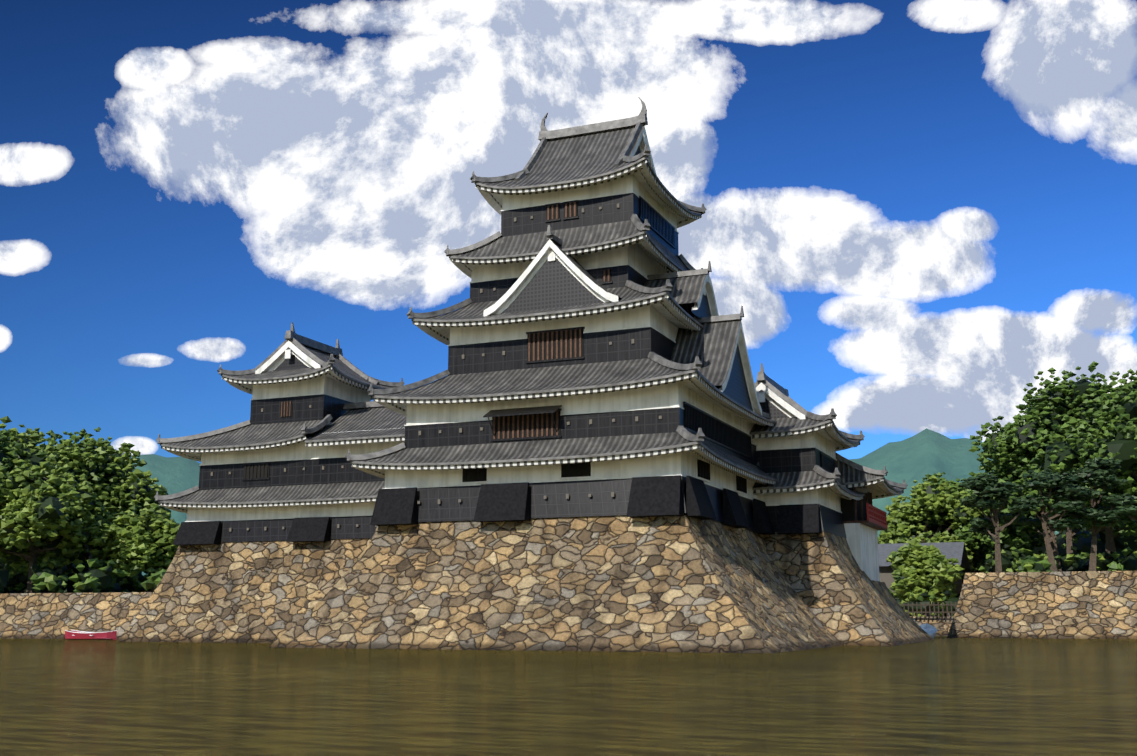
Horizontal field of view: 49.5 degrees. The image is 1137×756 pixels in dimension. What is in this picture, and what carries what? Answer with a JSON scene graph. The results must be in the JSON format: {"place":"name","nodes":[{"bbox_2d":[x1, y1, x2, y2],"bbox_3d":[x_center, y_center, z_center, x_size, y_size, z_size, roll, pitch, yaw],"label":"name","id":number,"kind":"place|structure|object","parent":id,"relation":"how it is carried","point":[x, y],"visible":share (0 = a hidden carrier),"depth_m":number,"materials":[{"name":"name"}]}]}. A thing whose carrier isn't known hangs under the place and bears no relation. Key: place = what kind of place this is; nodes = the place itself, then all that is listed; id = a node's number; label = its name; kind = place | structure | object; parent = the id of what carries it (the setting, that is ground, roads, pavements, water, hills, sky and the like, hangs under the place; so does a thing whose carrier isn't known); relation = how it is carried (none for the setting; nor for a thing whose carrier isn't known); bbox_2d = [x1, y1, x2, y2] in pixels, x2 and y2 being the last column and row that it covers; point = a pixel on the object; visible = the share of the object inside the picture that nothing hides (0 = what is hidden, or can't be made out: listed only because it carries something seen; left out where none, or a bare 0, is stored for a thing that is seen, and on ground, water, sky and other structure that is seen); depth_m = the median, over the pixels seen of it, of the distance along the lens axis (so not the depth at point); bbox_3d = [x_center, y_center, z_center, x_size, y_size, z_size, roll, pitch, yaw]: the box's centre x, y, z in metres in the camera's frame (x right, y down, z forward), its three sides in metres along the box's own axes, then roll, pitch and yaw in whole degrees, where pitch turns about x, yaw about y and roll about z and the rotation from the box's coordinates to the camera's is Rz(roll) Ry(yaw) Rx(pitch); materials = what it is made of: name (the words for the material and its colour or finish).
{"place":"outdoors","nodes":[
{"label":"outdoors","id":0,"kind":"place"},
{"bbox_2d":[0,636,1136,755],"bbox_3d":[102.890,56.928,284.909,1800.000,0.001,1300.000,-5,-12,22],"label":"water","id":1,"kind":"structure","parent":0,"point":[941,696],"depth_m":22.95,"materials":[{"name":"liquid"}]},
{"bbox_2d":[65,630,116,639],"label":"red boat","id":2,"kind":"object","parent":1,"relation":"on","point":[81,635],"visible":0.9,"depth_m":85.39,"materials":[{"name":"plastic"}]},
{"bbox_2d":[118,513,933,652],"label":"stone bases","id":3,"kind":"object","parent":1,"relation":"on","point":[625,583],"visible":0.94,"depth_m":62.75,"materials":[{"name":"stone"}]},
{"bbox_2d":[154,322,405,544],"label":"castle turret","id":4,"kind":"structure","parent":3,"relation":"on","point":[277,466],"depth_m":80.11,"materials":[{"name":"tile"}]},
{"bbox_2d":[345,97,777,534],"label":"castle keep","id":5,"kind":"structure","parent":3,"relation":"on","point":[598,356],"depth_m":66.71,"materials":[{"name":"tile"}]},
{"bbox_2d":[749,363,907,580],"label":"castle turret","id":6,"kind":"object","parent":3,"relation":"on","point":[820,485],"visible":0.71,"depth_m":74.86,"materials":[{"name":"wood"}]},
{"bbox_2d":[920,623,936,638],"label":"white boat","id":7,"kind":"object","parent":1,"relation":"in","point":[930,630],"visible":0.54,"depth_m":92.46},
{"bbox_2d":[0,571,1136,639],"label":"moat walls","id":8,"kind":"structure","parent":0,"point":[1074,605],"depth_m":91.00,"materials":[{"name":"stone"}]},
{"bbox_2d":[0,416,180,593],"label":"trees","id":9,"kind":"object","parent":8,"relation":"on","point":[87,514],"visible":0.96,"depth_m":101.60,"materials":[{"name":"plant"}]},
{"bbox_2d":[878,542,969,615],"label":"building","id":10,"kind":"structure","parent":8,"relation":"on","point":[957,550],"depth_m":118.61,"materials":[{"name":"tile"}]},
{"bbox_2d":[899,602,956,615],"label":"fence","id":11,"kind":"object","parent":8,"relation":"on","point":[925,605],"visible":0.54,"depth_m":103.40,"materials":[{"name":"wood"}]},
{"bbox_2d":[878,361,1136,615],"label":"trees","id":12,"kind":"object","parent":8,"relation":"on","point":[1063,462],"visible":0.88,"depth_m":113.29,"materials":[{"name":"plant"}]},
{"bbox_2d":[0,0,1136,462],"label":"sky","id":13,"kind":"structure","parent":0,"point":[918,211],"materials":[{"name":"blue"}]},
{"bbox_2d":[129,428,1058,575],"bbox_3d":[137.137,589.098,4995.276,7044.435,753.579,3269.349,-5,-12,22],"label":"mountains","id":14,"kind":"structure","parent":0,"point":[919,456],"depth_m":4860.23,"materials":[{"name":"plant"}]}
]}

